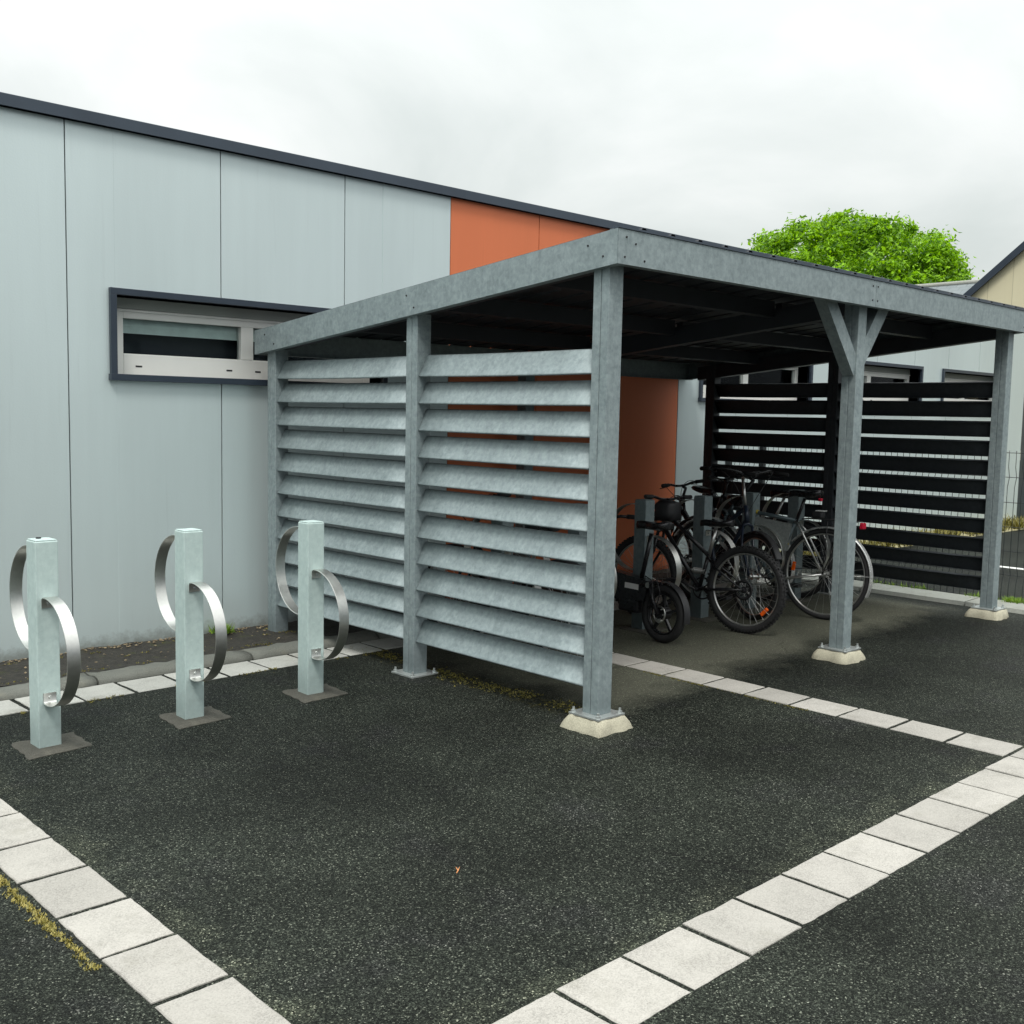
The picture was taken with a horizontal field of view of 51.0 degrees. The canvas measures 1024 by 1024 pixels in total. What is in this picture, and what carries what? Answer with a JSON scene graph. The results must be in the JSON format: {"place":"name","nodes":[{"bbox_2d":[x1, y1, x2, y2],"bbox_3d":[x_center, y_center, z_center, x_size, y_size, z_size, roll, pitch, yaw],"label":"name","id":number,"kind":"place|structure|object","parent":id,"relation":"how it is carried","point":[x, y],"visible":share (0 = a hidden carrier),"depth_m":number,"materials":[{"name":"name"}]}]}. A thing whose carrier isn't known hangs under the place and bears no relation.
{"place":"outdoors","nodes":[
{"label":"outdoors","id":0,"kind":"place"},
{"bbox_2d":[0,874,101,970],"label":"dry grass","id":1,"kind":"structure","parent":0,"point":[48,926],"depth_m":3.31,"materials":[{"name":"plant"}]},
{"bbox_2d":[0,529,1023,1023],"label":"ground","id":2,"kind":"structure","parent":0,"point":[276,849],"depth_m":4.18,"materials":[{"name":"black asphalt"}]},
{"bbox_2d":[9,537,91,759],"bbox_3d":[-2.167,0.612,5.017,0.321,0.994,0.683,-4,7,-44],"label":"cycle stand","id":3,"kind":"object","parent":2,"relation":"on","point":[38,633],"visible":1,"depth_m":4.96,"materials":[{"name":"metal"}]},
{"bbox_2d":[0,799,290,1023],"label":"paving strip","id":4,"kind":"object","parent":2,"relation":"on","point":[163,969],"visible":1,"depth_m":3.24,"materials":[{"name":"concrete"}]},
{"bbox_2d":[154,528,231,729],"bbox_3d":[-1.641,0.579,5.523,0.321,0.988,0.683,-4,7,-43],"label":"cycle stand","id":5,"kind":"object","parent":2,"relation":"on","point":[185,624],"visible":1,"depth_m":5.47,"materials":[{"name":"metal"}]},
{"bbox_2d":[276,520,348,703],"bbox_3d":[-1.114,0.542,6.042,0.321,0.988,0.683,-4,7,-42],"label":"cycle stand","id":6,"kind":"object","parent":2,"relation":"on","point":[308,610],"visible":1,"depth_m":5.99,"materials":[{"name":"metal"}]},
{"bbox_2d":[0,567,726,685],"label":"soil","id":7,"kind":"structure","parent":2,"relation":"on","point":[10,673],"depth_m":7.00,"materials":[{"name":"brown soil"}]},
{"bbox_2d":[0,624,279,677],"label":"litter","id":8,"kind":"object","parent":7,"relation":"on","point":[135,645],"visible":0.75,"depth_m":7.04,"materials":[{"name":"brown plant"}]},
{"bbox_2d":[0,571,763,700],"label":"gutter","id":9,"kind":"object","parent":2,"relation":"on","point":[87,679],"visible":0.28,"depth_m":6.54,"materials":[{"name":"concrete"}]},
{"bbox_2d":[0,578,769,715],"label":"wall paving strip","id":10,"kind":"object","parent":2,"relation":"on","point":[9,707],"depth_m":6.47,"materials":[{"name":"concrete"}]},
{"bbox_2d":[6,628,807,713],"bbox_3d":[-0.996,0.948,6.754,5.023,0.033,2.338,0,5,-7],"label":"green moss","id":11,"kind":"object","parent":2,"relation":"on","point":[339,657],"visible":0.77,"depth_m":6.48,"materials":[{"name":"green plant"}]},
{"bbox_2d":[350,645,582,713],"bbox_3d":[-0.340,0.995,6.508,0.322,0.011,2.169,-4,7,-44],"label":"moss","id":12,"kind":"object","parent":2,"relation":"on","point":[479,682],"visible":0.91,"depth_m":6.32,"materials":[{"name":"green plant"}]},
{"bbox_2d":[464,518,540,639],"bbox_3d":[-0.056,0.469,7.055,0.321,0.988,0.683,-4,7,-44],"label":"cycle stand","id":13,"kind":"object","parent":2,"relation":"on","point":[498,551],"visible":0.09,"depth_m":6.99,"materials":[{"name":"metal"}]},
{"bbox_2d":[428,493,585,656],"bbox_3d":[-0.031,0.429,7.125,1.686,1.038,0.668,6,10,44],"label":"bicycle","id":14,"kind":"object","parent":2,"relation":"on","point":[531,527],"visible":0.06,"depth_m":6.99,"materials":[{"name":"black metal"}]},
{"bbox_2d":[543,503,616,626],"bbox_3d":[0.473,0.433,7.563,0.321,0.988,0.683,-4,7,-44],"label":"cycle stand","id":15,"kind":"object","parent":2,"relation":"on","point":[581,564],"visible":0.06,"depth_m":7.49,"materials":[{"name":"metal"}]},
{"bbox_2d":[208,567,1023,633],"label":"weeds","id":16,"kind":"object","parent":2,"relation":"on","point":[1012,599],"visible":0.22,"depth_m":9.39,"materials":[{"name":"green plant"}]},
{"bbox_2d":[255,225,1023,737],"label":"bicycle shelter","id":17,"kind":"object","parent":2,"relation":"on","point":[607,309],"visible":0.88,"depth_m":6.89,"materials":[{"name":"metal"}]},
{"bbox_2d":[615,499,681,634],"bbox_3d":[0.996,0.398,8.065,0.321,0.988,0.683,-4,7,-44],"label":"cycle stand","id":18,"kind":"object","parent":2,"relation":"on","point":[644,509],"visible":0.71,"depth_m":8.00,"materials":[{"name":"metal"}]},
{"bbox_2d":[614,514,689,642],"bbox_3d":[0.848,0.465,7.902,0.546,0.863,1.236,1,4,-38],"label":"electric bicycle","id":19,"kind":"object","parent":2,"relation":"on","point":[635,593],"visible":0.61,"depth_m":7.67,"materials":[{"name":"metal"}]},
{"bbox_2d":[614,494,787,633],"bbox_3d":[1.403,0.377,8.291,1.576,0.991,0.668,6,4,41],"label":"bicycle","id":20,"kind":"object","parent":2,"relation":"on","point":[668,509],"visible":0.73,"depth_m":8.16,"materials":[{"name":"black metal"}]},
{"bbox_2d":[667,495,738,622],"bbox_3d":[1.522,0.362,8.570,0.321,0.988,0.683,-4,7,-43],"label":"cycle stand","id":21,"kind":"object","parent":2,"relation":"on","point":[699,609],"visible":0.62,"depth_m":8.51,"materials":[{"name":"metal"}]},
{"bbox_2d":[652,479,794,600],"bbox_3d":[1.787,0.243,9.701,1.686,1.007,0.668,6,9,43],"label":"bicycle","id":22,"kind":"object","parent":2,"relation":"on","point":[684,514],"visible":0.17,"depth_m":9.72,"materials":[{"name":"black metal"}]},
{"bbox_2d":[668,466,781,619],"bbox_3d":[1.769,0.215,9.003,0.635,1.192,1.736,2,5,-20],"label":"bicycle","id":23,"kind":"object","parent":2,"relation":"on","point":[752,535],"visible":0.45,"depth_m":8.66,"materials":[{"name":"black metal"}]},
{"bbox_2d":[714,492,785,612],"bbox_3d":[2.008,0.328,9.037,0.321,0.988,0.683,-4,7,-44],"label":"cycle stand","id":24,"kind":"object","parent":2,"relation":"on","point":[751,497],"visible":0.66,"depth_m":8.98,"materials":[{"name":"metal"}]},
{"bbox_2d":[487,633,1022,755],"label":"paving strip","id":25,"kind":"object","parent":2,"relation":"on","point":[943,734],"visible":0.69,"depth_m":5.98,"materials":[{"name":"concrete"}]},
{"bbox_2d":[679,475,832,597],"bbox_3d":[2.187,0.205,9.930,1.670,1.058,0.668,6,5,41],"label":"bicycle","id":26,"kind":"object","parent":2,"relation":"on","point":[722,498],"visible":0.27,"depth_m":9.72,"materials":[{"name":"black metal"}]},
{"bbox_2d":[492,749,1023,1023],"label":"front paving strip","id":27,"kind":"object","parent":2,"relation":"on","point":[619,990],"visible":1,"depth_m":3.47,"materials":[{"name":"concrete"}]},
{"bbox_2d":[672,471,872,619],"bbox_3d":[2.112,0.245,8.914,1.807,1.162,0.635,5,5,39],"label":"bicycle","id":28,"kind":"object","parent":2,"relation":"on","point":[783,531],"visible":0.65,"depth_m":8.74,"materials":[{"name":"grey metal"}]},
{"bbox_2d":[761,489,830,602],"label":"cycle stand","id":29,"kind":"object","parent":2,"relation":"on","point":[794,503],"visible":0.54,"depth_m":9.46,"materials":[{"name":"metal"}]},
{"bbox_2d":[741,208,984,284],"bbox_3d":[11.665,-6.120,38.008,9.613,8.901,9.479,-4,7,-44],"label":"tree","id":30,"kind":"object","parent":2,"relation":"on","point":[841,238],"visible":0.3,"depth_m":34.73,"materials":[{"name":"green plant"}]},
{"bbox_2d":[723,445,1023,600],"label":"wire fence","id":31,"kind":"object","parent":2,"relation":"on","point":[764,465],"visible":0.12,"depth_m":9.96,"materials":[{"name":"grey metal"}]},
{"bbox_2d":[730,565,1023,613],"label":"kerb","id":32,"kind":"structure","parent":2,"relation":"on","point":[934,596],"depth_m":9.73,"materials":[{"name":"grey concrete"}]},
{"bbox_2d":[739,515,1023,561],"bbox_3d":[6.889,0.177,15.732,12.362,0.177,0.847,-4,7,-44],"label":"verge grass","id":33,"kind":"structure","parent":2,"relation":"on","point":[1008,524],"depth_m":14.89,"materials":[{"name":"green plant"}]},
{"bbox_2d":[916,279,979,294],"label":"slate roofed house","id":34,"kind":"structure","parent":2,"relation":"on","point":[961,287],"depth_m":31.85,"materials":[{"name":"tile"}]},
{"bbox_2d":[1000,566,1023,569],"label":"parking line","id":35,"kind":"object","parent":2,"relation":"on","point":[1012,567],"depth_m":11.91,"materials":[{"name":"white paint"}]},
{"bbox_2d":[0,92,1023,661],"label":"clad building","id":36,"kind":"structure","parent":0,"point":[152,278],"depth_m":7.33,"materials":[{"name":"grey metal"}]},
{"bbox_2d":[109,287,387,385],"bbox_3d":[-1.869,-1.204,7.726,2.225,0.589,0.341,-4,7,-44],"label":"window","id":37,"kind":"structure","parent":36,"relation":"in","point":[158,340],"depth_m":7.44,"materials":[{"name":"white plastic"}]},
{"bbox_2d":[698,365,813,401],"bbox_3d":[2.699,-1.511,12.050,2.230,0.589,0.250,-4,7,-44],"label":"window","id":38,"kind":"structure","parent":36,"relation":"in","point":[790,375],"depth_m":12.40,"materials":[{"name":"white plastic"}]},
{"bbox_2d":[863,361,923,400],"bbox_3d":[4.745,-1.651,14.015,2.270,0.589,0.250,-4,7,-44],"label":"window","id":39,"kind":"structure","parent":36,"relation":"in","point":[872,374],"depth_m":14.36,"materials":[{"name":"white plastic"}]},
{"bbox_2d":[941,368,993,400],"bbox_3d":[6.805,-1.792,15.993,2.230,0.589,0.250,-4,7,-44],"label":"window","id":40,"kind":"structure","parent":36,"relation":"in","point":[946,377],"depth_m":15.93,"materials":[{"name":"white plastic"}]},
{"bbox_2d":[1016,403,1023,518],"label":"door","id":41,"kind":"structure","parent":36,"relation":"in","point":[1020,497],"depth_m":17.63,"materials":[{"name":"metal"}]},
{"bbox_2d":[0,0,1023,279],"label":"sky","id":42,"kind":"structure","parent":0,"point":[716,121],"materials":[{"name":"white"}]},
{"bbox_2d":[963,241,1023,307],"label":"gabled house","id":43,"kind":"structure","parent":0,"point":[1002,281],"depth_m":25.12,"materials":[{"name":"beige paint"}]}
]}

